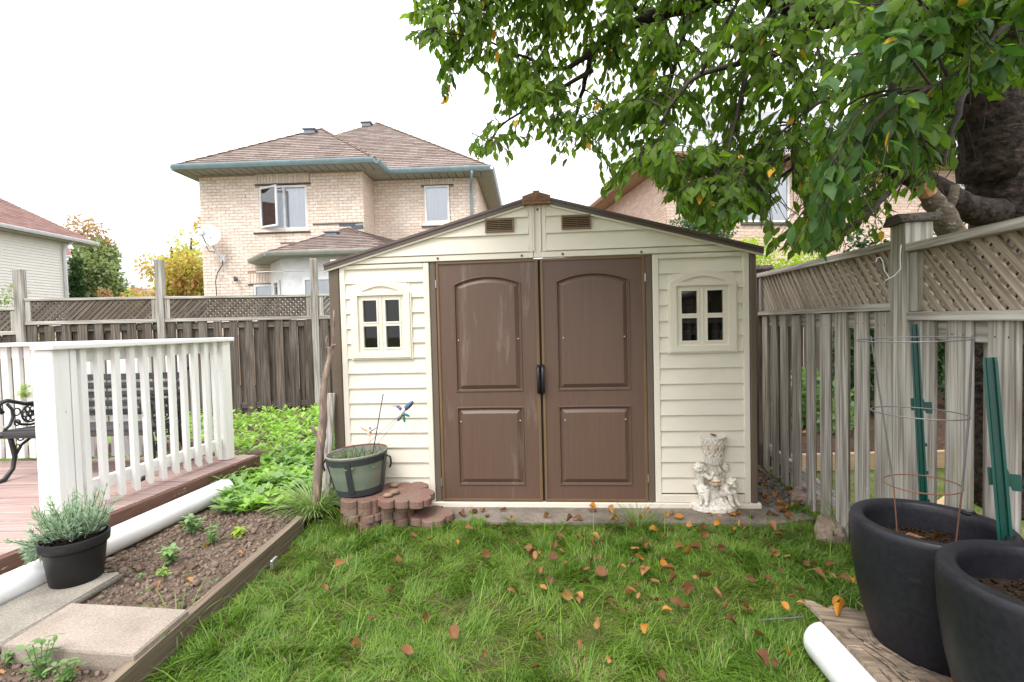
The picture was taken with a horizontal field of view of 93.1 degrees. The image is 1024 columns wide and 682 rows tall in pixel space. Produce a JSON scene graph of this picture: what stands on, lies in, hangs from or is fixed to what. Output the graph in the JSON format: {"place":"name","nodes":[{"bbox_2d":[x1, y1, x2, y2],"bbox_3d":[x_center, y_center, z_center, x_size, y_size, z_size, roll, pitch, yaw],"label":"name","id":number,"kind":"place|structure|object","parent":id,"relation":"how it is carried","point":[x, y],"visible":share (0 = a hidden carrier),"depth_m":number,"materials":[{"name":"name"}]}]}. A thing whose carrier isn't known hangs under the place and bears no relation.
{"place":"outdoors","nodes":[
{"label":"outdoors","id":0,"kind":"place"},
{"bbox_2d":[14,384,31,398],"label":"leafy plant","id":1,"kind":"object","parent":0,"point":[24,393],"visible":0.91,"depth_m":4.17,"materials":[{"name":"green plant"}]},
{"bbox_2d":[0,411,332,681],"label":"garden soil","id":2,"kind":"structure","parent":0,"point":[7,675],"depth_m":2.80,"materials":[{"name":"soil"}]},
{"bbox_2d":[0,650,14,665],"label":"leafy plant","id":3,"kind":"object","parent":2,"relation":"on","point":[8,659],"visible":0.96,"depth_m":1.88,"materials":[{"name":"green plant"}]},
{"bbox_2d":[15,633,64,678],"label":"leafy plant","id":4,"kind":"object","parent":2,"relation":"on","point":[36,661],"visible":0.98,"depth_m":1.81,"materials":[{"name":"green plant"}]},
{"bbox_2d":[0,572,122,652],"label":"concrete kerb","id":5,"kind":"structure","parent":2,"relation":"on","point":[21,614],"depth_m":2.24,"materials":[{"name":"concrete"}]},
{"bbox_2d":[2,482,121,588],"bbox_3d":[-2.263,0.981,2.436,0.349,0.454,0.455,0,2,31],"label":"potted lavender","id":6,"kind":"object","parent":5,"relation":"on","point":[70,550],"visible":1,"depth_m":2.39,"materials":[{"name":"plant"}]},
{"bbox_2d":[41,657,84,681],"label":"leafy plant","id":7,"kind":"object","parent":2,"relation":"on","point":[67,672],"visible":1,"depth_m":1.78,"materials":[{"name":"green plant"}]},
{"bbox_2d":[1,603,188,674],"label":"paving slab","id":8,"kind":"structure","parent":2,"relation":"on","point":[93,636],"depth_m":1.95,"materials":[{"name":"beige concrete"}]},
{"bbox_2d":[0,479,233,605],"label":"white pipe","id":9,"kind":"object","parent":2,"relation":"on","point":[20,581],"visible":0.63,"depth_m":2.94,"materials":[{"name":"plastic"}]},
{"bbox_2d":[20,510,284,680],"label":"ground cover","id":10,"kind":"object","parent":2,"relation":"on","point":[23,670],"visible":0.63,"depth_m":2.50,"materials":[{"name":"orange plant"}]},
{"bbox_2d":[155,566,171,577],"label":"leafy plant","id":11,"kind":"object","parent":2,"relation":"on","point":[164,573],"visible":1,"depth_m":2.52,"materials":[{"name":"green plant"}]},
{"bbox_2d":[0,403,334,460],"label":"ground cover","id":12,"kind":"object","parent":2,"relation":"on","point":[291,424],"visible":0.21,"depth_m":5.68,"materials":[{"name":"green plant"}]},
{"bbox_2d":[155,542,181,565],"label":"leafy plant","id":13,"kind":"object","parent":2,"relation":"on","point":[169,551],"visible":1,"depth_m":2.68,"materials":[{"name":"green plant"}]},
{"bbox_2d":[99,571,245,662],"bbox_3d":[-1.416,1.177,2.120,0.485,0.199,0.582,-2,2,-24],"label":"grass tuft","id":14,"kind":"object","parent":2,"relation":"on","point":[182,607],"visible":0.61,"depth_m":2.18,"materials":[{"name":"plant"}]},
{"bbox_2d":[178,513,206,533],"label":"leafy plant","id":15,"kind":"object","parent":2,"relation":"on","point":[195,525],"visible":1,"depth_m":3.06,"materials":[{"name":"green plant"}]},
{"bbox_2d":[202,524,219,543],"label":"leafy plant","id":16,"kind":"object","parent":2,"relation":"on","point":[212,535],"visible":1,"depth_m":2.91,"materials":[{"name":"green plant"}]},
{"bbox_2d":[231,526,244,537],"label":"leafy plant","id":17,"kind":"object","parent":2,"relation":"on","point":[239,533],"visible":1,"depth_m":3.00,"materials":[{"name":"green plant"}]},
{"bbox_2d":[208,436,334,514],"bbox_3d":[-1.879,1.112,4.303,1.024,0.159,2.031,-1,2,0],"label":"ground cover","id":18,"kind":"object","parent":2,"relation":"on","point":[249,501],"visible":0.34,"depth_m":3.81,"materials":[{"name":"green plant"}]},
{"bbox_2d":[310,310,336,515],"bbox_3d":[-1.335,0.502,3.435,0.218,1.445,0.093,-2,2,-27],"label":"dead branch","id":19,"kind":"object","parent":2,"relation":"on","point":[320,433],"visible":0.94,"depth_m":3.42,"materials":[{"name":"wood"}]},
{"bbox_2d":[372,328,399,346],"bbox_3d":[-1.039,0.042,4.090,0.212,0.300,0.212,-1,2,5],"label":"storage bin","id":20,"kind":"object","parent":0,"point":[393,337],"visible":0.37,"depth_m":3.99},
{"bbox_2d":[0,0,944,288],"label":"sky","id":21,"kind":"structure","parent":0,"point":[99,99],"materials":[{"name":"white"}]},
{"bbox_2d":[105,360,849,540],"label":"ground","id":22,"kind":"structure","parent":0,"point":[305,521],"depth_m":8.69,"materials":[{"name":"plant"}]},
{"bbox_2d":[0,284,55,341],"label":"shrub","id":23,"kind":"object","parent":22,"relation":"on","point":[10,296],"visible":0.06,"depth_m":9.14,"materials":[{"name":"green plant"}]},
{"bbox_2d":[0,198,99,341],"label":"sided house","id":24,"kind":"structure","parent":22,"relation":"on","point":[34,245],"depth_m":18.67,"materials":[{"name":"beige"}]},
{"bbox_2d":[66,247,71,293],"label":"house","id":25,"kind":"structure","parent":22,"relation":"on","point":[69,254],"depth_m":24.10,"materials":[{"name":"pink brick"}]},
{"bbox_2d":[67,257,88,340],"bbox_3d":[-19.925,-1.354,22.261,1.261,5.040,1.301,-1,2,0],"label":"cedar tree","id":26,"kind":"object","parent":22,"relation":"on","point":[78,286],"visible":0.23,"depth_m":22.12,"materials":[{"name":"green plant"}]},
{"bbox_2d":[62,214,136,339],"bbox_3d":[-22.882,-3.024,26.793,3.799,8.155,3.333,0,2,28],"label":"maple tree","id":27,"kind":"object","parent":22,"relation":"on","point":[101,267],"visible":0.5,"depth_m":26.29,"materials":[{"name":"green plant"}]},
{"bbox_2d":[97,287,123,317],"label":"shrub","id":28,"kind":"object","parent":22,"relation":"on","point":[103,295],"visible":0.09,"depth_m":23.24,"materials":[{"name":"orange plant"}]},
{"bbox_2d":[0,455,259,574],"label":"wooden deck","id":29,"kind":"structure","parent":22,"relation":"on","point":[19,491],"depth_m":3.42,"materials":[{"name":"red paint"}]},
{"bbox_2d":[0,364,193,483],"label":"garden bench","id":30,"kind":"object","parent":29,"relation":"on","point":[23,433],"visible":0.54,"depth_m":3.88,"materials":[{"name":"black metal"}]},
{"bbox_2d":[0,337,234,519],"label":"deck railing","id":31,"kind":"object","parent":29,"relation":"on","point":[63,447],"visible":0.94,"depth_m":3.41,"materials":[{"name":"white paint"}]},
{"bbox_2d":[120,288,185,339],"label":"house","id":32,"kind":"structure","parent":22,"relation":"on","point":[143,289],"depth_m":63.14,"materials":[{"name":"brick"}]},
{"bbox_2d":[119,214,204,317],"bbox_3d":[-10.207,-1.415,14.965,3.448,5.066,2.698,-2,2,-21],"label":"maple tree","id":33,"kind":"object","parent":22,"relation":"on","point":[183,277],"visible":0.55,"depth_m":14.52,"materials":[{"name":"yellow plant"}]},
{"bbox_2d":[0,258,332,425],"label":"board fence","id":34,"kind":"object","parent":22,"relation":"on","point":[274,349],"visible":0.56,"depth_m":7.45,"materials":[{"name":"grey wood"}]},
{"bbox_2d":[103,516,303,681],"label":"timber edging","id":35,"kind":"object","parent":22,"relation":"on","point":[259,560],"visible":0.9,"depth_m":2.25,"materials":[{"name":"wood"}]},
{"bbox_2d":[169,121,502,384],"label":"brick house","id":36,"kind":"structure","parent":22,"relation":"on","point":[278,213],"depth_m":11.94,"materials":[{"name":"beige brick"}]},
{"bbox_2d":[197,225,225,295],"bbox_3d":[-7.252,-1.857,11.655,0.426,1.857,0.659,-1,2,25],"label":"satellite dish","id":37,"kind":"object","parent":36,"relation":"attached to","point":[209,235],"visible":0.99,"depth_m":11.68,"materials":[{"name":"metal"}]},
{"bbox_2d":[253,284,271,320],"bbox_3d":[-5.809,-0.907,11.943,1.070,0.980,0.050,-1,2,2],"label":"window","id":38,"kind":"structure","parent":36,"relation":"in","point":[264,289],"depth_m":11.96,"materials":[{"name":"white glass"}]},
{"bbox_2d":[273,280,280,314],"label":"window","id":39,"kind":"structure","parent":36,"relation":"in","point":[276,284],"depth_m":11.36,"materials":[{"name":"white glass"}]},
{"bbox_2d":[259,184,307,229],"bbox_3d":[-5.600,-3.271,11.838,1.170,1.080,0.417,-1,2,2],"label":"window","id":40,"kind":"structure","parent":36,"relation":"in","point":[282,207],"depth_m":11.91,"materials":[{"name":"glass"}]},
{"bbox_2d":[256,256,345,382],"bbox_3d":[-3.921,-0.432,11.422,3.980,2.970,1.015,-1,2,2],"label":"bay window","id":41,"kind":"structure","parent":36,"relation":"in","point":[291,272],"depth_m":10.93,"materials":[{"name":"white plastic"}]},
{"bbox_2d":[303,277,329,319],"bbox_3d":[-4.362,-0.919,10.893,0.640,1.000,0.050,-1,2,2],"label":"window","id":42,"kind":"structure","parent":36,"relation":"in","point":[323,283],"depth_m":10.90,"materials":[{"name":"white glass"}]},
{"bbox_2d":[424,185,449,222],"bbox_3d":[-1.942,-3.544,12.573,0.650,0.955,0.050,-1,2,2],"label":"window","id":43,"kind":"structure","parent":36,"relation":"in","point":[436,198],"depth_m":12.58,"materials":[{"name":"white glass"}]},
{"bbox_2d":[443,494,813,527],"bbox_3d":[0.658,1.213,3.541,2.700,0.052,0.700,-1,2,5],"label":"concrete pad","id":44,"kind":"object","parent":22,"relation":"on","point":[495,515],"visible":0.19,"depth_m":3.30,"materials":[{"name":"concrete"}]},
{"bbox_2d":[410,505,453,528],"bbox_3d":[-0.545,1.199,3.311,0.271,0.047,0.272,0,2,30],"label":"scalloped paver","id":45,"kind":"object","parent":44,"relation":"on","point":[437,515],"visible":0.91,"depth_m":3.26,"materials":[{"name":"concrete"}]},
{"bbox_2d":[323,190,763,508],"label":"garden shed","id":46,"kind":"structure","parent":44,"relation":"on","point":[586,371],"depth_m":3.47,"materials":[{"name":"beige plastic"}]},
{"bbox_2d":[350,280,413,359],"bbox_3d":[-0.958,-0.155,3.563,0.459,0.579,0.044,-1,2,5],"label":"window","id":47,"kind":"structure","parent":46,"relation":"in","point":[380,291],"depth_m":3.55,"materials":[{"name":"beige plastic"}]},
{"bbox_2d":[435,259,542,501],"bbox_3d":[-0.169,0.297,3.493,0.746,1.749,0.090,-1,2,5],"label":"door","id":48,"kind":"structure","parent":46,"relation":"in","point":[488,310],"depth_m":3.51,"materials":[{"name":"brown plastic"}]},
{"bbox_2d":[540,255,648,501],"bbox_3d":[0.581,0.280,3.431,0.748,1.749,0.090,-1,2,5],"label":"door","id":49,"kind":"structure","parent":46,"relation":"in","point":[594,379],"depth_m":3.45,"materials":[{"name":"brown plastic"}]},
{"bbox_2d":[667,269,737,353],"bbox_3d":[1.323,-0.206,3.375,0.469,0.579,0.044,-1,2,5],"label":"window","id":50,"kind":"structure","parent":46,"relation":"in","point":[701,281],"depth_m":3.36,"materials":[{"name":"beige plastic"}]},
{"bbox_2d":[690,435,740,513],"bbox_3d":[1.412,0.917,3.402,0.331,0.509,0.246,-1,2,0],"label":"cherub statue","id":51,"kind":"object","parent":44,"relation":"on","point":[715,491],"visible":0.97,"depth_m":3.34,"materials":[{"name":"stone"}]},
{"bbox_2d":[590,110,967,366],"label":"brick house","id":52,"kind":"structure","parent":22,"relation":"on","point":[641,197],"depth_m":12.92,"materials":[{"name":"brown brick"}]},
{"bbox_2d":[743,174,789,222],"bbox_3d":[6.531,-3.660,12.458,1.274,1.223,0.050,-2,2,-7],"label":"window","id":53,"kind":"structure","parent":52,"relation":"in","point":[784,191],"depth_m":12.52,"materials":[{"name":"white glass"}]},
{"bbox_2d":[756,212,1023,541],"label":"board fence","id":54,"kind":"object","parent":22,"relation":"on","point":[910,287],"visible":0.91,"depth_m":2.31,"materials":[{"name":"grey wood"}]},
{"bbox_2d":[875,245,901,280],"bbox_3d":[1.648,-0.342,2.115,0.131,0.157,0.017,-2,2,-9],"label":"wire hook","id":55,"kind":"object","parent":54,"relation":"hanging from","point":[884,268],"visible":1,"depth_m":2.11,"materials":[{"name":"white metal"}]},
{"bbox_2d":[910,324,932,501],"bbox_3d":[1.710,0.473,2.026,0.074,1.090,0.090,0,2,38],"label":"steel post","id":56,"kind":"object","parent":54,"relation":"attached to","point":[917,400],"visible":0.7,"depth_m":2.03,"materials":[{"name":"green metal"}]},
{"bbox_2d":[140,465,863,681],"bbox_3d":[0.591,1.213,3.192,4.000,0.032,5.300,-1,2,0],"label":"lawn","id":57,"kind":"structure","parent":0,"point":[515,628],"depth_m":2.27,"materials":[{"name":"plant"}]},
{"bbox_2d":[255,472,341,525],"bbox_3d":[-1.391,1.100,3.446,0.919,0.266,0.816,-1,2,0],"label":"striped grass clump","id":58,"kind":"object","parent":57,"relation":"on","point":[307,505],"visible":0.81,"depth_m":3.40,"materials":[{"name":"plant"}]},
{"bbox_2d":[322,393,335,500],"bbox_3d":[-1.350,0.818,3.565,0.058,0.864,0.134,0,2,34],"label":"plank","id":59,"kind":"object","parent":57,"relation":"on","point":[328,448],"visible":0.52,"depth_m":3.56,"materials":[{"name":"grey wood"}]},
{"bbox_2d":[312,499,376,531],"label":"grass tuft","id":60,"kind":"object","parent":57,"relation":"on","point":[346,524],"visible":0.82,"depth_m":3.18,"materials":[{"name":"plant"}]},
{"bbox_2d":[351,636,360,645],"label":"fallen leaf","id":61,"kind":"object","parent":57,"relation":"on","point":[356,640],"visible":1,"depth_m":1.96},
{"bbox_2d":[340,518,379,529],"bbox_3d":[-1.020,1.222,3.382,0.283,0.047,0.372,-1,2,0],"label":"scalloped paver","id":62,"kind":"object","parent":57,"relation":"on","point":[366,526],"visible":0.24,"depth_m":3.21,"materials":[{"name":"concrete"}]},
{"bbox_2d":[343,512,380,523],"bbox_3d":[-1.001,1.174,3.378,0.282,0.047,0.375,-1,2,0],"label":"scalloped paver","id":63,"kind":"object","parent":62,"relation":"on","point":[372,518],"visible":0.25,"depth_m":3.20,"materials":[{"name":"concrete"}]},
{"bbox_2d":[340,506,380,515],"bbox_3d":[-1.016,1.126,3.377,0.283,0.047,0.372,-1,2,0],"label":"scalloped paver","id":64,"kind":"object","parent":63,"relation":"on","point":[357,511],"visible":0.27,"depth_m":3.21,"materials":[{"name":"concrete"}]},
{"bbox_2d":[340,490,383,508],"bbox_3d":[-1.016,1.078,3.376,0.281,0.047,0.376,-1,2,0],"label":"scalloped paver","id":65,"kind":"object","parent":64,"relation":"on","point":[366,501],"visible":0.48,"depth_m":3.23,"materials":[{"name":"concrete"}]},
{"bbox_2d":[322,443,391,497],"bbox_3d":[-1.084,0.887,3.401,0.406,0.339,0.406,-3,3,-45],"label":"metal tub","id":66,"kind":"object","parent":65,"relation":"on","point":[361,472],"visible":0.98,"depth_m":3.27,"materials":[{"name":"metal"}]},
{"bbox_2d":[360,426,376,453],"bbox_3d":[-0.980,0.704,3.322,0.119,0.244,0.027,-1,2,0],"label":"bird ornament","id":67,"kind":"object","parent":66,"relation":"on","point":[370,430],"visible":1,"depth_m":3.32,"materials":[{"name":"plastic"}]},
{"bbox_2d":[372,394,383,453],"bbox_3d":[-0.938,0.597,3.381,0.101,0.454,0.007,-1,2,0],"label":"plant stake","id":68,"kind":"object","parent":66,"relation":"in","point":[377,423],"visible":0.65,"depth_m":3.38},
{"bbox_2d":[354,401,413,455],"bbox_3d":[-0.883,0.605,3.331,0.468,0.399,0.038,-1,2,12],"label":"hummingbird ornament","id":69,"kind":"object","parent":66,"relation":"in","point":[407,406],"visible":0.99,"depth_m":3.29,"materials":[{"name":"metal"}]},
{"bbox_2d":[380,509,419,526],"bbox_3d":[-0.790,1.216,3.381,0.275,0.047,0.272,-1,2,0],"label":"scalloped paver","id":70,"kind":"object","parent":57,"relation":"on","point":[402,522],"visible":0.32,"depth_m":3.25,"materials":[{"name":"concrete"}]},
{"bbox_2d":[381,509,417,519],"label":"scalloped paver","id":71,"kind":"object","parent":70,"relation":"on","point":[395,515],"visible":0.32,"depth_m":3.25,"materials":[{"name":"concrete"}]},
{"bbox_2d":[381,507,413,512],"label":"scalloped paver","id":72,"kind":"object","parent":71,"relation":"on","point":[395,510],"visible":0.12,"depth_m":3.25,"materials":[{"name":"concrete"}]},
{"bbox_2d":[377,488,434,508],"bbox_3d":[-0.719,1.071,3.306,0.376,0.047,0.283,-1,2,0],"label":"scalloped paver","id":73,"kind":"object","parent":72,"relation":"on","point":[414,499],"visible":0.96,"depth_m":3.22,"materials":[{"name":"concrete"}]},
{"bbox_2d":[381,482,428,490],"bbox_3d":[-0.784,1.065,3.486,0.369,0.047,0.180,-1,2,0],"label":"scalloped paver","id":74,"kind":"object","parent":73,"relation":"on","point":[407,485],"visible":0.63,"depth_m":3.47,"materials":[{"name":"concrete"}]},
{"bbox_2d":[401,644,412,654],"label":"fallen leaf","id":75,"kind":"object","parent":57,"relation":"on","point":[406,649],"visible":1,"depth_m":1.91,"materials":[{"name":"plant"}]},
{"bbox_2d":[449,624,458,640],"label":"fallen leaf","id":76,"kind":"object","parent":57,"relation":"on","point":[454,631],"visible":1,"depth_m":2.01,"materials":[{"name":"plant"}]},
{"bbox_2d":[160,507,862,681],"bbox_3d":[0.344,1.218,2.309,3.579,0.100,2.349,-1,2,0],"label":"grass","id":77,"kind":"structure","parent":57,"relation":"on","point":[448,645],"depth_m":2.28,"materials":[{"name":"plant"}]},
{"bbox_2d":[562,590,572,599],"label":"fallen leaf","id":78,"kind":"object","parent":57,"relation":"on","point":[565,594],"visible":0.82,"depth_m":2.29,"materials":[{"name":"plant"}]},
{"bbox_2d":[594,565,607,575],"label":"fallen leaf","id":79,"kind":"object","parent":57,"relation":"on","point":[600,570],"visible":1,"depth_m":2.50,"materials":[{"name":"plant"}]},
{"bbox_2d":[606,498,675,533],"bbox_3d":[0.810,1.113,3.092,0.482,0.152,0.502,-1,2,11],"label":"grass tuft","id":80,"kind":"object","parent":57,"relation":"on","point":[637,521],"visible":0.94,"depth_m":3.13,"materials":[{"name":"plant"}]},
{"bbox_2d":[669,596,683,606],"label":"fallen leaf","id":81,"kind":"object","parent":57,"relation":"on","point":[676,600],"visible":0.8,"depth_m":2.21,"materials":[{"name":"plant"}]},
{"bbox_2d":[684,582,694,595],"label":"fallen leaf","id":82,"kind":"object","parent":57,"relation":"on","point":[689,587],"visible":1,"depth_m":2.30,"materials":[{"name":"plant"}]},
{"bbox_2d":[687,541,700,549],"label":"fallen leaf","id":83,"kind":"object","parent":57,"relation":"on","point":[697,544],"visible":0.96,"depth_m":2.71,"materials":[{"name":"plant"}]},
{"bbox_2d":[755,648,768,665],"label":"fallen leaf","id":84,"kind":"object","parent":57,"relation":"on","point":[763,654],"visible":1,"depth_m":1.82,"materials":[{"name":"plant"}]},
{"bbox_2d":[758,464,799,511],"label":"gravel","id":85,"kind":"structure","parent":57,"relation":"on","point":[771,481],"depth_m":3.68,"materials":[{"name":"gravel"}]},
{"bbox_2d":[761,616,802,620],"bbox_3d":[1.143,1.175,2.054,0.176,0.017,0.008,-1,2,2],"label":"metal rod","id":86,"kind":"object","parent":57,"relation":"on","point":[784,618],"visible":1,"depth_m":2.05,"materials":[{"name":"metal"}]},
{"bbox_2d":[804,495,849,537],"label":"grass tuft","id":87,"kind":"object","parent":57,"relation":"on","point":[828,516],"visible":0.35,"depth_m":3.01,"materials":[{"name":"plant"}]},
{"bbox_2d":[803,622,876,681],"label":"white pipe","id":88,"kind":"object","parent":57,"relation":"on","point":[832,656],"visible":0.81,"depth_m":1.73,"materials":[{"name":"plastic"}]},
{"bbox_2d":[804,599,950,681],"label":"plywood board","id":89,"kind":"object","parent":57,"relation":"on","point":[849,628],"visible":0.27,"depth_m":1.69,"materials":[{"name":"wood"}]},
{"bbox_2d":[834,597,844,616],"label":"fallen leaf","id":90,"kind":"object","parent":89,"relation":"on","point":[838,606],"visible":1,"depth_m":1.91,"materials":[{"name":"plant"}]},
{"bbox_2d":[849,498,1023,677],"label":"planter","id":91,"kind":"object","parent":89,"relation":"on","point":[894,571],"visible":0.55,"depth_m":1.67,"materials":[{"name":"plastic"}]},
{"bbox_2d":[856,335,974,540],"bbox_3d":[1.411,0.384,1.710,0.322,0.811,0.320,-1,2,0],"label":"tomato cage","id":92,"kind":"object","parent":91,"relation":"in","point":[972,339],"visible":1,"depth_m":1.65,"materials":[{"name":"metal"}]},
{"bbox_2d":[982,357,1021,540],"bbox_3d":[1.621,0.464,1.606,0.080,0.817,0.110,-2,2,-25],"label":"steel post","id":93,"kind":"object","parent":91,"relation":"in","point":[1001,480],"visible":0.77,"depth_m":1.62,"materials":[{"name":"green metal"}]},
{"bbox_2d":[934,539,1023,681],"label":"planter","id":94,"kind":"object","parent":89,"relation":"on","point":[979,585],"visible":1,"depth_m":1.28,"materials":[{"name":"plastic"}]},
{"bbox_2d":[686,298,710,330],"bbox_3d":[1.487,-0.209,3.875,0.132,0.250,0.212,-1,2,5],"label":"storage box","id":95,"kind":"object","parent":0,"point":[691,308],"visible":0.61,"depth_m":3.82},
{"bbox_2d":[770,457,1023,538],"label":"neighbour ground","id":96,"kind":"structure","parent":0,"point":[940,486],"depth_m":3.78,"materials":[{"name":"plant"}]},
{"bbox_2d":[668,215,738,239],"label":"juniper bush","id":97,"kind":"object","parent":96,"relation":"on","point":[686,224],"visible":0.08,"depth_m":8.91,"materials":[{"name":"green plant"}]},
{"bbox_2d":[398,0,1023,520],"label":"cherry tree","id":98,"kind":"object","parent":96,"relation":"on","point":[904,104],"visible":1,"depth_m":2.44,"materials":[{"name":"green plant"}]},
{"bbox_2d":[730,234,835,291],"bbox_3d":[3.764,-0.294,7.251,2.346,2.599,1.483,-1,2,0],"label":"shrub","id":99,"kind":"object","parent":96,"relation":"on","point":[794,259],"visible":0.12,"depth_m":6.95,"materials":[{"name":"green plant"}]},
{"bbox_2d":[790,483,805,504],"bbox_3d":[2.153,1.132,3.576,0.144,0.104,0.314,0,2,37],"label":"stone","id":100,"kind":"object","parent":96,"relation":"on","point":[798,494],"visible":0.34,"depth_m":3.48,"materials":[{"name":"stone"}]},
{"bbox_2d":[809,496,819,511],"bbox_3d":[2.128,1.139,3.361,0.108,0.095,0.150,0,2,38],"label":"stone","id":101,"kind":"object","parent":96,"relation":"on","point":[817,503],"visible":0.26,"depth_m":3.33,"materials":[{"name":"stone"}]},
{"bbox_2d":[814,514,846,543],"bbox_3d":[1.953,1.157,2.965,0.165,0.106,0.264,0,2,38],"label":"stone","id":102,"kind":"object","parent":96,"relation":"on","point":[824,533],"visible":0.66,"depth_m":2.89,"materials":[{"name":"stone"}]},
{"bbox_2d":[770,299,944,397],"bbox_3d":[5.512,0.088,7.734,5.300,1.739,0.150,-1,2,12],"label":"board fence","id":103,"kind":"object","parent":96,"relation":"on","point":[940,394],"visible":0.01,"depth_m":7.79,"materials":[{"name":"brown wood"}]},
{"bbox_2d":[771,397,944,453],"bbox_3d":[5.736,0.916,6.758,6.600,0.030,5.040,-1,2,0],"label":"neighbour mulch bed","id":104,"kind":"object","parent":96,"relation":"on","point":[940,429],"visible":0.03,"depth_m":5.26,"materials":[{"name":"brown soil"}]},
{"bbox_2d":[771,367,853,433],"bbox_3d":[3.477,0.721,5.584,0.921,0.923,0.737,0,3,43],"label":"shrub","id":105,"kind":"object","parent":104,"relation":"on","point":[818,404],"visible":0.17,"depth_m":5.53,"materials":[{"name":"green plant"}]},
{"bbox_2d":[832,225,889,414],"bbox_3d":[4.596,-0.252,6.311,0.923,2.526,0.957,-1,2,0],"label":"cedar tree","id":106,"kind":"object","parent":96,"relation":"on","point":[862,244],"visible":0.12,"depth_m":6.23,"materials":[{"name":"green plant"}]},
{"bbox_2d":[791,450,944,470],"bbox_3d":[5.326,0.985,4.211,6.040,0.150,0.045,-1,2,0],"label":"timber edging","id":107,"kind":"object","parent":96,"relation":"on","point":[940,458],"depth_m":4.19,"materials":[{"name":"wood"}]},
{"bbox_2d":[933,223,967,401],"bbox_3d":[5.989,-0.358,6.596,0.958,2.652,0.967,-3,2,-36],"label":"cedar tree","id":108,"kind":"object","parent":96,"relation":"on","point":[941,366],"visible":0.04,"depth_m":6.56,"materials":[{"name":"green plant"}]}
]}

